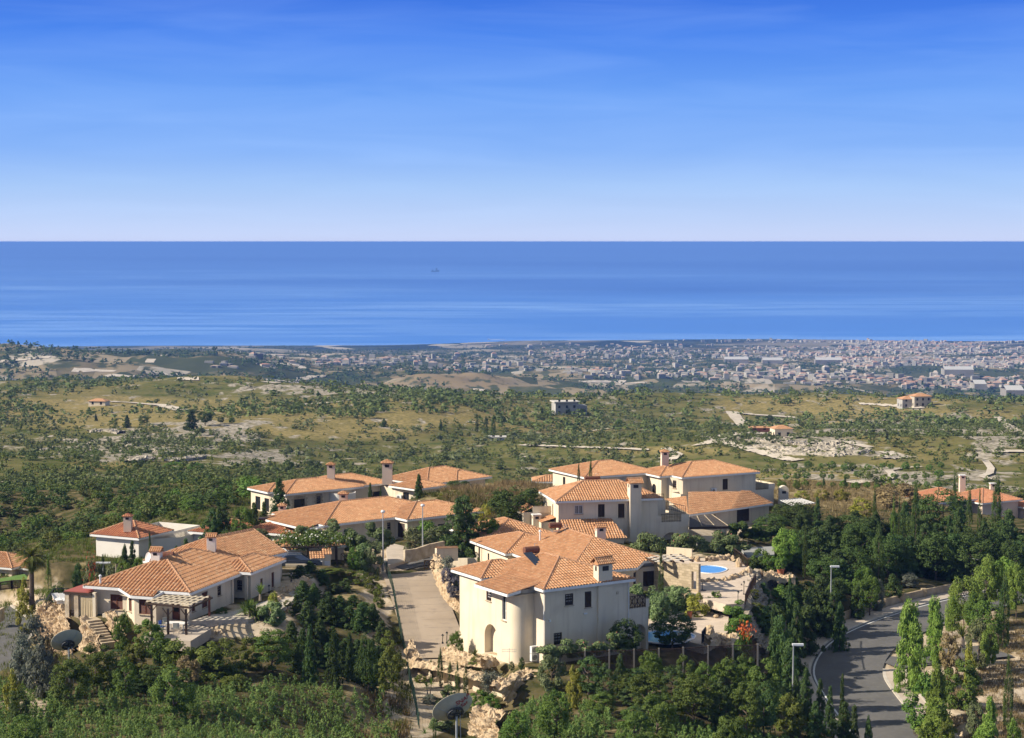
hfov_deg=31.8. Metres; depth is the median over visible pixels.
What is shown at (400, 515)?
villa
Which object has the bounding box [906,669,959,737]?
kerb back
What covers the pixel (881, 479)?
tree
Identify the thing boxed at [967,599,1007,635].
tree
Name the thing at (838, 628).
conifer
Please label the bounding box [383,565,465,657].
driveway
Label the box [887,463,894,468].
tree
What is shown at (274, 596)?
bush
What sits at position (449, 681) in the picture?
cypress
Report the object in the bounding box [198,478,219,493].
bush
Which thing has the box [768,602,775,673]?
conifer
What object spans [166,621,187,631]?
garden table
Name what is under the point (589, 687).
tree
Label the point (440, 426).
conifer
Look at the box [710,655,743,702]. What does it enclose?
tree
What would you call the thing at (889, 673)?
pavement
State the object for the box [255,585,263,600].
palm shoot
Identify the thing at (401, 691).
weeds
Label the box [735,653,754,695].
tree
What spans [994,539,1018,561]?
conifer
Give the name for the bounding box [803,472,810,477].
tree
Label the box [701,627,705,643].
iron gate
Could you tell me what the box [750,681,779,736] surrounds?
tree
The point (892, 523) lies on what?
conifer
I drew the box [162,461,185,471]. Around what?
tree
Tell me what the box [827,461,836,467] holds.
tree
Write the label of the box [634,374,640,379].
town house
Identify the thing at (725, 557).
rock border
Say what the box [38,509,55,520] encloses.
bush
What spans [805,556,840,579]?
tree
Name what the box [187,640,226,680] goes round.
bush
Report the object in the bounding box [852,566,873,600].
tree
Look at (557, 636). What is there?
window
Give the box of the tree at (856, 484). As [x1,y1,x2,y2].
[851,482,860,488]
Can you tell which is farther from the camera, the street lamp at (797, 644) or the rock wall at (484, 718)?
the street lamp at (797, 644)
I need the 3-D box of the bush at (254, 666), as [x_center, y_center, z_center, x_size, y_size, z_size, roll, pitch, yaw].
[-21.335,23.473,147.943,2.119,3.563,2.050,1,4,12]
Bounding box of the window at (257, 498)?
[256,496,259,509]
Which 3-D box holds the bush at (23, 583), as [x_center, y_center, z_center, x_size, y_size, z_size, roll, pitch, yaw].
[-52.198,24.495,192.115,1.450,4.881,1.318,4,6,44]
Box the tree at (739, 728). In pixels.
[712,713,748,737]
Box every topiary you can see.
[509,661,514,670]
[518,657,524,668]
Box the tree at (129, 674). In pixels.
[112,656,137,701]
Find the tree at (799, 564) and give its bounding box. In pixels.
[774,547,808,570]
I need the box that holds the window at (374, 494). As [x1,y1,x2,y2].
[368,491,379,496]
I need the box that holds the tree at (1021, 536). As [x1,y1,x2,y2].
[1011,529,1023,543]
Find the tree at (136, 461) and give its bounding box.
[130,459,145,465]
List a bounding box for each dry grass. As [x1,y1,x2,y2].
[348,688,415,737]
[438,478,554,519]
[762,478,948,529]
[913,619,1023,737]
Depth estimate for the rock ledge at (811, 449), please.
594.66 m
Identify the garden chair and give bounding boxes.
[173,623,179,628]
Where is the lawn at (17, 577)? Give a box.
[0,574,26,585]
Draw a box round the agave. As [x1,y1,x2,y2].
[470,646,479,656]
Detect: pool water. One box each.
[648,631,694,642]
[701,566,725,572]
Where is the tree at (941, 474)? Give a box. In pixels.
[934,469,943,477]
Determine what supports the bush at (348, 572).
on the ground at (230, 391)
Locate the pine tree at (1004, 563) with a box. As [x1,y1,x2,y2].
[987,555,1015,608]
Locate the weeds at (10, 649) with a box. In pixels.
[0,607,63,679]
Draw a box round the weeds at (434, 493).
[419,487,520,518]
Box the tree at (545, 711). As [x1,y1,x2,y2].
[536,688,573,737]
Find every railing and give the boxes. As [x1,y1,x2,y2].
[46,588,68,609]
[734,548,747,566]
[745,574,755,604]
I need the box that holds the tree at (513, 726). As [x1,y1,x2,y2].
[500,710,531,737]
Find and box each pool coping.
[648,630,695,644]
[701,565,727,573]
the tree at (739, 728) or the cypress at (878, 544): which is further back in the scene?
the cypress at (878, 544)
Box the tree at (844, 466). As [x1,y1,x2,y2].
[840,463,848,469]
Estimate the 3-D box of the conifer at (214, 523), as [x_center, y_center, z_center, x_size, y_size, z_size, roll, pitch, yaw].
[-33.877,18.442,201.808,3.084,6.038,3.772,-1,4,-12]
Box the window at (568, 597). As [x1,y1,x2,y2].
[565,593,574,606]
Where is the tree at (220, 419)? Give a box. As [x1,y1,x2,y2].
[217,416,223,421]
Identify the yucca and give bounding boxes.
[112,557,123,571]
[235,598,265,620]
[423,679,435,697]
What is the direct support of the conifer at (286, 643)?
on the ground at (230, 391)
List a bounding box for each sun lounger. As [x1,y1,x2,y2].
[51,593,62,603]
[58,593,64,603]
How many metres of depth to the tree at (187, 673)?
142.75 m
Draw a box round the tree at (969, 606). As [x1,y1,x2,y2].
[962,591,983,625]
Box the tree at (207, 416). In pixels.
[197,411,212,425]
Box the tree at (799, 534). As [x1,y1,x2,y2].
[790,529,810,548]
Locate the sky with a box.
[0,0,1023,244]
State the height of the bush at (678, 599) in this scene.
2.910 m
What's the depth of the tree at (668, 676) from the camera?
145.00 m
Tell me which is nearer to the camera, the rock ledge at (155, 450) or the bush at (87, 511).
the bush at (87, 511)
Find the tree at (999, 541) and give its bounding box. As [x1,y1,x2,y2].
[988,531,1003,557]
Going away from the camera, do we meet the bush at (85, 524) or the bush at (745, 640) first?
the bush at (745, 640)
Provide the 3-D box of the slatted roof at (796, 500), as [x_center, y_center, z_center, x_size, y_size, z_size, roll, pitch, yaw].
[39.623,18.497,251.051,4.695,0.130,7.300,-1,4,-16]
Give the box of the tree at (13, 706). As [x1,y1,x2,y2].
[8,686,30,720]
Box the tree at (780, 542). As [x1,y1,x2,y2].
[771,526,800,570]
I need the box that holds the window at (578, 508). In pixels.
[574,505,583,514]
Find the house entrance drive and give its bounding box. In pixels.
[386,544,413,568]
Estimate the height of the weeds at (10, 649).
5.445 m
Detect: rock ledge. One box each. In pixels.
[86,428,125,433]
[124,455,156,461]
[126,443,174,453]
[164,454,206,461]
[732,436,840,446]
[752,444,855,451]
[765,447,871,456]
[994,416,1023,433]
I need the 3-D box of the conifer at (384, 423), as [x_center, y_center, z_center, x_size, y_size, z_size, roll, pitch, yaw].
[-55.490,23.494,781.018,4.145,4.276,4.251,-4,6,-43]
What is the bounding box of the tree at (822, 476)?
[819,472,826,478]
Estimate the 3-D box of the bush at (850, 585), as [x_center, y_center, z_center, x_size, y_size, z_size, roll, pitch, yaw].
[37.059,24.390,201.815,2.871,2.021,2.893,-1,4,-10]
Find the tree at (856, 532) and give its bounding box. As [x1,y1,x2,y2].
[839,523,871,562]
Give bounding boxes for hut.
[488,435,505,440]
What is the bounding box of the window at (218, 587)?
[217,586,222,596]
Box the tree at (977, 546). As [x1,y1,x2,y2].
[948,535,997,576]
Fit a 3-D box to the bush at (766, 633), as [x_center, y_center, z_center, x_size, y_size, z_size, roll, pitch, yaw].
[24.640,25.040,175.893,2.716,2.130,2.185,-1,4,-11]
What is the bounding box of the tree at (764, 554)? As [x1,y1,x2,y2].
[750,548,773,569]
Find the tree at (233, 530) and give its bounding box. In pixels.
[221,526,238,533]
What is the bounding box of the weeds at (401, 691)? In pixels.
[388,627,413,737]
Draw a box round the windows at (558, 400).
[552,400,574,413]
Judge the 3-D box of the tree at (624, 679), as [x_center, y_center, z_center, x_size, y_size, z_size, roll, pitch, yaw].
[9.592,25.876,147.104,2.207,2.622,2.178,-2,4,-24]
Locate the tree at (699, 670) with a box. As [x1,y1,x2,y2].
[695,661,719,696]
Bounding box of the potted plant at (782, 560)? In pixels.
[774,554,786,574]
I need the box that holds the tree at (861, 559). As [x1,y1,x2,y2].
[828,547,871,577]
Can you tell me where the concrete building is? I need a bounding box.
[550,400,586,414]
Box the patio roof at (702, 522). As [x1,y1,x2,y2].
[689,514,728,541]
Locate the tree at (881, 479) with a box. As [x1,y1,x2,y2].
[875,478,885,485]
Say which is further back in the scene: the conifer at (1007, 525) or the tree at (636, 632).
the conifer at (1007, 525)
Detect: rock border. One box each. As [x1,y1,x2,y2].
[210,628,227,637]
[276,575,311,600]
[430,553,459,613]
[701,568,746,581]
[704,632,740,647]
[705,553,734,561]
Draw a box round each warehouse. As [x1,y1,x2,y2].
[724,357,748,363]
[761,357,782,363]
[814,357,841,364]
[941,366,973,376]
[970,380,986,392]
[1000,385,1023,395]
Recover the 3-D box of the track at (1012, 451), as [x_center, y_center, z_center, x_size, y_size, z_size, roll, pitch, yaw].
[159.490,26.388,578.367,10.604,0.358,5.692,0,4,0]
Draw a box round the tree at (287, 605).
[283,599,291,612]
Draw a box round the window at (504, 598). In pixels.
[501,596,506,621]
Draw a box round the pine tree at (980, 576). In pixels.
[971,552,1003,602]
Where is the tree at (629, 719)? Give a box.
[615,709,653,737]
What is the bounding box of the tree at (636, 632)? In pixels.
[609,618,644,660]
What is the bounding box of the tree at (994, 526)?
[976,514,1002,535]
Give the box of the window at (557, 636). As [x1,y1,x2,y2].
[554,632,561,645]
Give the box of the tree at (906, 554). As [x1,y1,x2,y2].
[880,538,912,577]
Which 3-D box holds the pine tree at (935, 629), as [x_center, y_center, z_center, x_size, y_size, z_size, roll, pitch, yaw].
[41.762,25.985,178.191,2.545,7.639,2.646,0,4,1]
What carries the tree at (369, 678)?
on the ground at (230, 391)
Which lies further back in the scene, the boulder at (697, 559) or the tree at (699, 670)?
the boulder at (697, 559)
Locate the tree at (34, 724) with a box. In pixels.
[7,713,43,737]
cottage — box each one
[0,551,28,576]
[531,474,552,485]
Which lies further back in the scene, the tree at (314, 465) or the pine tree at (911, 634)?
the tree at (314, 465)
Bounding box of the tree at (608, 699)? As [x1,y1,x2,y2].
[585,690,617,716]
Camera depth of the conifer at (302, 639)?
154.79 m
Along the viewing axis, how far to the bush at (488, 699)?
147.39 m
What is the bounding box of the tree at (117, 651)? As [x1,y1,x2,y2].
[103,649,129,665]
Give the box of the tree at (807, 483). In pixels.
[801,480,809,486]
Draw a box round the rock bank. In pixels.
[36,600,73,655]
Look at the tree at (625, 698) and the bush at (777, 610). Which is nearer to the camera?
the tree at (625, 698)
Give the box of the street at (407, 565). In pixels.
[384,548,469,568]
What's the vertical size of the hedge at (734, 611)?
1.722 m
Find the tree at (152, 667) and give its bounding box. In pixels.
[144,663,160,680]
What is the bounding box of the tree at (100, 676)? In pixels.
[81,642,116,689]
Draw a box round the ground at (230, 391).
[0,339,1023,737]
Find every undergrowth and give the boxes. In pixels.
[0,668,398,737]
[497,692,797,737]
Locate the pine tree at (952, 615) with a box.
[944,595,962,637]
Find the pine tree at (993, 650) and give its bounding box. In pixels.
[980,624,999,663]
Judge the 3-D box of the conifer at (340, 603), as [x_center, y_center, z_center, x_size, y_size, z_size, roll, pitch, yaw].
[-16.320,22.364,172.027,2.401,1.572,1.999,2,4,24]
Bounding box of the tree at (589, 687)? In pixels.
[573,656,603,694]
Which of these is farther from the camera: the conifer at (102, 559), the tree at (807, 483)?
the tree at (807, 483)
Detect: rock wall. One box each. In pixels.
[76,614,103,654]
[105,610,125,641]
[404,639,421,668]
[412,659,501,681]
[441,644,486,667]
[467,703,510,737]
[480,655,499,668]
[489,667,537,703]
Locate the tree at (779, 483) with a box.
[777,481,786,487]
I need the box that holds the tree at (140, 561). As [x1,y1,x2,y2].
[132,557,143,566]
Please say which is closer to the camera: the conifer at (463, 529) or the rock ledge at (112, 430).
the conifer at (463, 529)
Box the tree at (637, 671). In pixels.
[617,667,648,694]
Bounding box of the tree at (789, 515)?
[771,501,825,523]
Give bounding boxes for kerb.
[10,605,32,649]
[808,590,983,719]
[883,669,908,706]
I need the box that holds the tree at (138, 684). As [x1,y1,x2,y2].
[113,679,146,693]
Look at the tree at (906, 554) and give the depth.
217.34 m
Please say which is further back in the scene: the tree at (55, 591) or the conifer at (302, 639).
the tree at (55, 591)
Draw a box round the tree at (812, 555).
[796,550,822,571]
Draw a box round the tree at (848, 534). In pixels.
[839,522,873,560]
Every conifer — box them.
[70,562,84,587]
[101,555,105,575]
[121,415,131,427]
[121,543,130,570]
[128,540,138,567]
[148,532,150,551]
[182,409,198,430]
[198,507,221,538]
[209,505,232,534]
[251,503,259,525]
[259,501,267,522]
[269,478,289,513]
[274,640,292,659]
[284,620,299,645]
[285,643,304,674]
[288,565,312,578]
[288,594,302,617]
[293,580,315,603]
[296,600,319,628]
[296,628,306,653]
[301,624,318,684]
[304,561,317,573]
[309,583,320,606]
[309,639,326,665]
[313,618,328,643]
[315,642,330,669]
[316,569,330,585]
[316,597,340,623]
[319,592,336,606]
[323,583,340,594]
[324,626,341,650]
[324,630,342,689]
[329,606,344,628]
[330,649,345,676]
[334,595,354,611]
[336,578,357,593]
[337,638,351,658]
[340,605,360,630]
[342,632,357,682]
[342,654,357,678]
[346,594,362,606]
[350,602,374,634]
[350,659,366,687]
[351,639,365,660]
[364,672,386,695]
[366,603,388,631]
[368,482,371,496]
[371,646,391,669]
[373,620,391,648]
[373,660,390,684]
[380,419,387,426]
[411,473,425,499]
[438,419,443,430]
[438,495,485,561]
[609,654,633,699]
[760,582,775,604]
[763,614,796,697]
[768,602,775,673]
[773,637,804,707]
[777,545,805,571]
[784,584,803,605]
[785,575,793,636]
[787,602,810,675]
[787,674,800,706]
[788,507,810,526]
[791,509,812,540]
[792,578,801,589]
[796,667,813,718]
[797,526,835,572]
[798,589,825,657]
[802,700,829,737]
[808,521,825,534]
[808,575,831,638]
[812,497,822,523]
[815,678,825,728]
[820,515,842,552]
[820,549,847,577]
[820,591,848,638]
[823,685,836,737]
[824,535,848,563]
[826,558,853,591]
[827,601,850,652]
[829,578,846,601]
[833,701,855,737]
[838,674,844,737]
[840,523,861,563]
[841,509,864,536]
[850,704,859,737]
[864,716,872,737]
[870,511,885,553]
[880,534,918,577]
[886,511,904,537]
[899,501,910,543]
[906,534,922,577]
[908,537,934,579]
[913,522,942,576]
[931,523,945,539]
[937,533,969,580]
[941,515,952,557]
[950,507,972,547]
[952,506,964,539]
[977,518,994,563]
[987,529,997,559]
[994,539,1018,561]
[995,508,1023,558]
[1012,540,1023,565]
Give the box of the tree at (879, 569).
[862,555,884,577]
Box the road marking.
[813,596,963,714]
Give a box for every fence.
[0,579,28,589]
[386,562,419,728]
[559,644,758,676]
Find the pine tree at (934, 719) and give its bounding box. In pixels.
[915,696,957,737]
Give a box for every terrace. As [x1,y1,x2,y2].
[143,619,210,650]
[648,610,728,653]
[675,559,752,611]
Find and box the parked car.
[282,552,321,565]
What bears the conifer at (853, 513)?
on the ground at (230, 391)
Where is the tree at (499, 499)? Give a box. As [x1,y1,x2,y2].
[484,485,544,520]
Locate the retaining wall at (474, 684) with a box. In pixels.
[417,658,502,697]
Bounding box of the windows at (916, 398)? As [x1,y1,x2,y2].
[916,398,929,405]
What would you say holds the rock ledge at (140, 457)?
on the ground at (230, 391)
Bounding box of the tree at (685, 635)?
[648,609,696,649]
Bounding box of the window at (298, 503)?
[294,499,304,507]
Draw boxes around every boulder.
[694,556,700,561]
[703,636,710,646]
[706,625,714,636]
[735,558,742,566]
[745,566,752,573]
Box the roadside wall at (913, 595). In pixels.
[796,580,986,641]
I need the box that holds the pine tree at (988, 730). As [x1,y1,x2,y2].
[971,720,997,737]
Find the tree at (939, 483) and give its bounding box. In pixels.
[933,481,941,486]
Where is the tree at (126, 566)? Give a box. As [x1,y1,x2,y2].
[115,560,129,572]
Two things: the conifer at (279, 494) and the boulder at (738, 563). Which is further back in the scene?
the conifer at (279, 494)
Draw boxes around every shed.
[309,548,331,565]
[748,426,769,431]
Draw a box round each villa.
[63,528,286,624]
[90,513,314,558]
[247,462,394,512]
[258,490,483,542]
[380,459,491,499]
[450,517,700,595]
[451,543,648,663]
[518,476,688,543]
[549,449,788,526]
[897,396,911,408]
[899,474,1023,518]
[909,393,931,406]
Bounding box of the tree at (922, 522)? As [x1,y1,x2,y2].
[906,515,932,535]
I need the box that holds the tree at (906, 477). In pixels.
[901,473,908,479]
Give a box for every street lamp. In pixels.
[95,562,110,574]
[381,510,384,570]
[420,504,424,559]
[792,643,803,697]
[830,565,838,591]
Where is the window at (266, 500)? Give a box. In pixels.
[265,498,268,511]
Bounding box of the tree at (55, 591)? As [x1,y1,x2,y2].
[47,581,64,602]
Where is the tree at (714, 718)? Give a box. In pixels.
[707,677,735,726]
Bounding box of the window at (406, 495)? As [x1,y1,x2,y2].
[404,492,408,499]
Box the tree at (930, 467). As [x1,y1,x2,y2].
[925,464,932,471]
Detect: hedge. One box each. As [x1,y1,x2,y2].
[294,518,395,551]
[534,631,631,662]
[630,530,750,555]
[722,599,743,617]
[727,520,782,544]
[729,613,751,630]
[744,558,787,571]
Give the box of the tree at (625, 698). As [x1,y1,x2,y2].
[617,686,645,704]
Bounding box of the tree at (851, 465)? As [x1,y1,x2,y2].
[848,463,857,468]
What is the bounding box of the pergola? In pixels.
[145,595,212,634]
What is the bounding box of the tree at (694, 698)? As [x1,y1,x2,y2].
[668,672,720,728]
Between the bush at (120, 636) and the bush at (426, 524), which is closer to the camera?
the bush at (120, 636)
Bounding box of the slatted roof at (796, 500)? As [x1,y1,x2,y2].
[778,498,815,504]
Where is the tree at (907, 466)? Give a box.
[901,462,909,469]
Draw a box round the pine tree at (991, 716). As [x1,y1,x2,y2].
[982,695,998,736]
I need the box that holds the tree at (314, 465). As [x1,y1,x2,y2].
[307,459,321,468]
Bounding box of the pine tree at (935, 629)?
[921,594,944,664]
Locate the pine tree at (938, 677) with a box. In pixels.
[925,663,950,718]
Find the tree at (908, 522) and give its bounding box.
[899,515,924,540]
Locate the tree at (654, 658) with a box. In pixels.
[639,650,663,692]
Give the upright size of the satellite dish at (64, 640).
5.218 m
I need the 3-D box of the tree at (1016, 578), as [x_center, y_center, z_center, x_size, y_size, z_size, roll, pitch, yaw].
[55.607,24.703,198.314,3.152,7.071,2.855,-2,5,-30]
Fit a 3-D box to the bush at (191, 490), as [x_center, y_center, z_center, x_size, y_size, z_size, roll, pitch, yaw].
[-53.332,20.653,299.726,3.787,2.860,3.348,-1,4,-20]
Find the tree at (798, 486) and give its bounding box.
[792,482,800,488]
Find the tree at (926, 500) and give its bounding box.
[916,488,970,527]
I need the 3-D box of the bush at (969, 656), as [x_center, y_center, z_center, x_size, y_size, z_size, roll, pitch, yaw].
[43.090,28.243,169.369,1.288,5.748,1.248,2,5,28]
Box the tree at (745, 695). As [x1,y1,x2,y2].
[741,691,764,710]
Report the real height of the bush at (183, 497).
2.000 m
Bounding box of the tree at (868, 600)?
[858,575,880,614]
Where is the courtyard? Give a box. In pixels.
[741,546,773,557]
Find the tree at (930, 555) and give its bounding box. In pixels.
[915,531,959,579]
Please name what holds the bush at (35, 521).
on the ground at (230, 391)
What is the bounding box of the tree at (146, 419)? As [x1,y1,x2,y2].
[138,415,149,422]
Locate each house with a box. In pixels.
[88,398,109,405]
[256,353,262,359]
[260,363,270,367]
[584,375,592,378]
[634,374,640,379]
[657,372,665,378]
[769,425,793,437]
[886,373,893,377]
[895,374,903,377]
[971,376,979,379]
[993,381,1001,386]
[998,378,1008,381]
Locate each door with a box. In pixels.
[172,604,179,619]
[324,561,329,565]
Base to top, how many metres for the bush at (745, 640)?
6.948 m
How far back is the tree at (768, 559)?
195.83 m
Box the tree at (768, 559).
[762,555,779,568]
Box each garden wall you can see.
[0,607,4,621]
[285,564,305,566]
[403,541,444,562]
[435,546,457,560]
[450,558,477,566]
[666,547,691,559]
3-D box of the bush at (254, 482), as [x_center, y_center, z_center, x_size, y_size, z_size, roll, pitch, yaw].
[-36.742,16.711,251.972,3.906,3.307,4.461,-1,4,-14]
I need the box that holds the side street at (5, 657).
[0,606,30,670]
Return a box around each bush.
[0,488,13,501]
[0,494,12,502]
[0,533,9,547]
[0,540,10,551]
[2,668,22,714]
[3,544,25,553]
[6,516,17,525]
[9,633,32,689]
[10,612,49,675]
[11,529,27,540]
[15,587,35,631]
[17,577,28,611]
[19,515,42,536]
[22,487,35,500]
[26,530,41,542]
[26,642,56,699]
[33,518,47,527]
[35,526,53,536]
[36,514,52,524]
[37,531,65,554]
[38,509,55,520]
[38,529,59,542]
[39,539,51,548]
[40,632,58,678]
[53,494,77,508]
[58,530,86,541]
[62,521,80,532]
[67,516,96,532]
[74,513,97,527]
[77,480,101,498]
[80,507,102,516]
[81,490,107,513]
[83,559,106,582]
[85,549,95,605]
[91,515,101,527]
[92,502,109,513]
[97,516,109,526]
[98,487,114,501]
[101,511,122,522]
[104,662,127,679]
[105,515,120,526]
[105,561,122,575]
[107,666,126,684]
[108,494,134,513]
[111,609,132,650]
[114,508,131,519]
[116,487,129,495]
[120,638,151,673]
[127,482,152,496]
[127,669,155,693]
[132,509,153,521]
[132,618,164,654]
[133,498,154,510]
[135,493,154,504]
[139,491,168,516]
[141,501,161,517]
[141,669,168,688]
[149,631,170,664]
[154,488,173,499]
[155,493,180,502]
[159,638,195,671]
[165,509,178,519]
[167,488,181,495]
[168,493,182,506]
[173,498,182,507]
[175,655,201,689]
[176,517,196,523]
[177,493,196,504]
[178,497,202,513]
[181,484,202,496]
[183,493,214,510]
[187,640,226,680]
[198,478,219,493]
[208,637,240,676]
[214,499,229,508]
[215,607,228,614]
[216,483,227,493]
[217,674,250,690]
[220,660,247,675]
[220,665,242,684]
[232,477,245,484]
[232,482,249,495]
[235,475,261,494]
[236,477,261,498]
[239,633,265,671]
[254,528,270,537]
[257,601,286,626]
[267,591,278,610]
[269,523,366,565]
[325,568,342,573]
[339,569,356,577]
[346,547,359,569]
[351,570,372,585]
[353,543,372,574]
[363,539,383,575]
[363,574,381,594]
[373,583,384,608]
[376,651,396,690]
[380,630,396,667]
[381,642,404,681]
[403,526,431,549]
[414,674,426,682]
[416,520,438,540]
[423,694,437,704]
[427,526,450,543]
[428,718,452,731]
[436,555,459,587]
[440,684,455,697]
[441,567,454,583]
[446,575,459,597]
[447,631,463,650]
[466,656,480,670]
[470,689,489,707]
[477,503,490,521]
[478,518,499,535]
[484,692,501,709]
[536,654,567,693]
[565,665,581,708]
[630,582,656,615]
[641,694,666,727]
[644,659,664,686]
[649,590,670,620]
[663,585,694,611]
[684,592,710,616]
[705,703,742,734]
[707,590,721,612]
[722,681,749,708]
[724,619,738,657]
[732,620,756,681]
[750,589,759,599]
[750,693,781,725]
[751,523,772,541]
[751,602,762,612]
[753,606,771,632]
[756,614,775,635]
[769,602,788,621]
[771,584,796,603]
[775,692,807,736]
[779,591,798,614]
[794,490,809,499]
[797,591,803,607]
[799,581,816,591]
[814,489,829,500]
[824,585,841,601]
[829,577,848,593]
[833,488,850,499]
[838,578,855,593]
[848,497,872,518]
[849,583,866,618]
[858,465,880,482]
[871,483,920,510]
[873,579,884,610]
[884,573,902,597]
[901,571,918,587]
[901,671,933,729]
[938,633,960,680]
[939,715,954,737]
[941,658,983,709]
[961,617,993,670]
[963,641,976,689]
[965,701,983,734]
[1006,717,1021,737]
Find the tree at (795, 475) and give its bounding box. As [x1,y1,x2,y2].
[793,472,801,478]
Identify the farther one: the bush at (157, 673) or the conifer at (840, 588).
the conifer at (840, 588)
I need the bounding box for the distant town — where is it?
[256,338,1023,381]
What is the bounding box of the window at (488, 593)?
[485,591,490,602]
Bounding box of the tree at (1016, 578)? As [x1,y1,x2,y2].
[1005,563,1023,620]
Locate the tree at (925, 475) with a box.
[922,472,929,477]
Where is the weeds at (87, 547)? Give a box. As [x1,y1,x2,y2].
[0,495,250,614]
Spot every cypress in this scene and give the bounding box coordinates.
[44,550,51,601]
[428,659,433,680]
[432,717,436,737]
[437,644,443,687]
[447,661,452,685]
[454,662,459,692]
[463,666,468,693]
[475,414,478,431]
[483,416,488,433]
[491,416,495,433]
[589,453,592,475]
[658,545,663,593]
[802,528,807,578]
[871,517,885,588]
[872,485,876,513]
[890,497,896,536]
[897,495,900,538]
[902,500,905,538]
[910,480,920,546]
[951,468,956,516]
[965,487,972,535]
[977,485,981,535]
[990,474,1002,530]
[998,569,1010,648]
[1002,651,1013,727]
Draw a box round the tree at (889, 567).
[868,532,904,580]
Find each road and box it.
[811,590,1023,737]
[885,646,1012,667]
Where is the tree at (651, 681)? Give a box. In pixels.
[627,671,663,710]
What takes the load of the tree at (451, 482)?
on the ground at (230, 391)
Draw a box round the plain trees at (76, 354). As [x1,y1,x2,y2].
[0,339,1023,400]
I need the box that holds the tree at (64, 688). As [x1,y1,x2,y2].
[48,656,92,711]
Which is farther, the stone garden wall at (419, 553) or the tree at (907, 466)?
the tree at (907, 466)
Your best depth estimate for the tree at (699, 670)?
147.73 m
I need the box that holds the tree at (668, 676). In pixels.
[660,665,685,697]
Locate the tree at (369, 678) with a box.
[357,633,378,695]
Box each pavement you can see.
[798,585,988,737]
[886,669,956,737]
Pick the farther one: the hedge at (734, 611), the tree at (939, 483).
the tree at (939, 483)
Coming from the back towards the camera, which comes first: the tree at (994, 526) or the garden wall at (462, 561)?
the tree at (994, 526)
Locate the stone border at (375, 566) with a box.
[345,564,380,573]
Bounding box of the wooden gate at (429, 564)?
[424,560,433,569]
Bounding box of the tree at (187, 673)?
[171,672,201,684]
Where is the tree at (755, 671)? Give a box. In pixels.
[746,656,781,713]
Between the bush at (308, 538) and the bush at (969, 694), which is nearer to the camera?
the bush at (969, 694)
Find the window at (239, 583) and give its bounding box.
[236,580,241,591]
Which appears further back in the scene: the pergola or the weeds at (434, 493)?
the weeds at (434, 493)
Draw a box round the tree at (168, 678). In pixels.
[148,663,196,719]
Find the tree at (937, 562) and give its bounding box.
[917,548,942,578]
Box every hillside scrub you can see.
[0,375,1023,434]
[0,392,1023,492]
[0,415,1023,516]
[0,472,245,546]
[1,477,238,551]
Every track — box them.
[0,356,50,361]
[71,368,115,371]
[104,374,142,376]
[111,401,185,409]
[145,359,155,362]
[177,377,199,380]
[261,375,324,382]
[267,363,305,368]
[520,444,648,449]
[579,380,610,382]
[614,380,625,384]
[661,447,682,459]
[691,432,804,445]
[714,440,802,460]
[726,411,747,425]
[738,412,795,417]
[831,440,873,446]
[847,470,896,482]
[859,402,924,407]
[878,451,907,458]
[978,460,994,479]
[992,450,1023,451]
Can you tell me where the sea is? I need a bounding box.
[0,245,1023,346]
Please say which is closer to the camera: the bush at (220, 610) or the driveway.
the bush at (220, 610)
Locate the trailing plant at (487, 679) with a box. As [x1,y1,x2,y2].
[474,668,504,701]
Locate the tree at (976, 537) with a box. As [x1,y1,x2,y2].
[951,526,980,557]
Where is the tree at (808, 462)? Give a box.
[803,460,811,466]
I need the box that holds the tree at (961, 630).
[952,620,970,647]
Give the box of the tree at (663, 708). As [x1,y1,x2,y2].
[643,690,677,737]
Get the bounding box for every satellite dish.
[51,629,82,687]
[432,693,471,737]
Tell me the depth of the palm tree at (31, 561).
177.57 m
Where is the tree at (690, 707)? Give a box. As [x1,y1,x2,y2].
[686,692,715,717]
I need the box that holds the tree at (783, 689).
[768,685,786,697]
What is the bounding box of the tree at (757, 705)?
[728,681,764,737]
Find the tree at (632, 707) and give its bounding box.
[624,703,649,726]
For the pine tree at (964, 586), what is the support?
on the ground at (230, 391)
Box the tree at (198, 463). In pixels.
[186,462,205,469]
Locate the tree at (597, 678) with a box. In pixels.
[593,663,617,705]
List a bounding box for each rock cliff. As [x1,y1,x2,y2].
[736,568,776,652]
[760,569,794,586]
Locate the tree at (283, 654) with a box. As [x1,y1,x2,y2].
[251,628,293,672]
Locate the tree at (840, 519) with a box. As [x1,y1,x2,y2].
[823,514,881,540]
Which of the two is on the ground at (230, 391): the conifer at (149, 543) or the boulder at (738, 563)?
the conifer at (149, 543)
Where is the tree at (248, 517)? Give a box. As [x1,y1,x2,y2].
[231,507,253,530]
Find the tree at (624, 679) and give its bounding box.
[616,670,642,693]
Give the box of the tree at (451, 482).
[445,480,470,487]
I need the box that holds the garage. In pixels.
[273,538,347,559]
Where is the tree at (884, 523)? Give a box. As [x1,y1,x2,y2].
[881,520,896,538]
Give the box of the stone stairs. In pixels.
[86,616,114,650]
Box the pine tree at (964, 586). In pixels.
[947,575,981,625]
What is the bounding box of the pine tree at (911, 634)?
[893,597,929,694]
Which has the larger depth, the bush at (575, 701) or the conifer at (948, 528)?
the conifer at (948, 528)
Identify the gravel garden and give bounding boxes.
[188,583,307,626]
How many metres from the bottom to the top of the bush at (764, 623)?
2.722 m
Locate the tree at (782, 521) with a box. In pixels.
[752,513,789,528]
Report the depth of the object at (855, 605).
196.95 m
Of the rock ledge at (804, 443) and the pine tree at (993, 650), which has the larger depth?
the rock ledge at (804, 443)
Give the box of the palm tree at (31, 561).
[14,541,47,607]
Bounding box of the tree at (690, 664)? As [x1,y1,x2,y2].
[675,653,694,687]
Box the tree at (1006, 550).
[997,540,1023,571]
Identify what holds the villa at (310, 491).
on the ground at (230, 391)

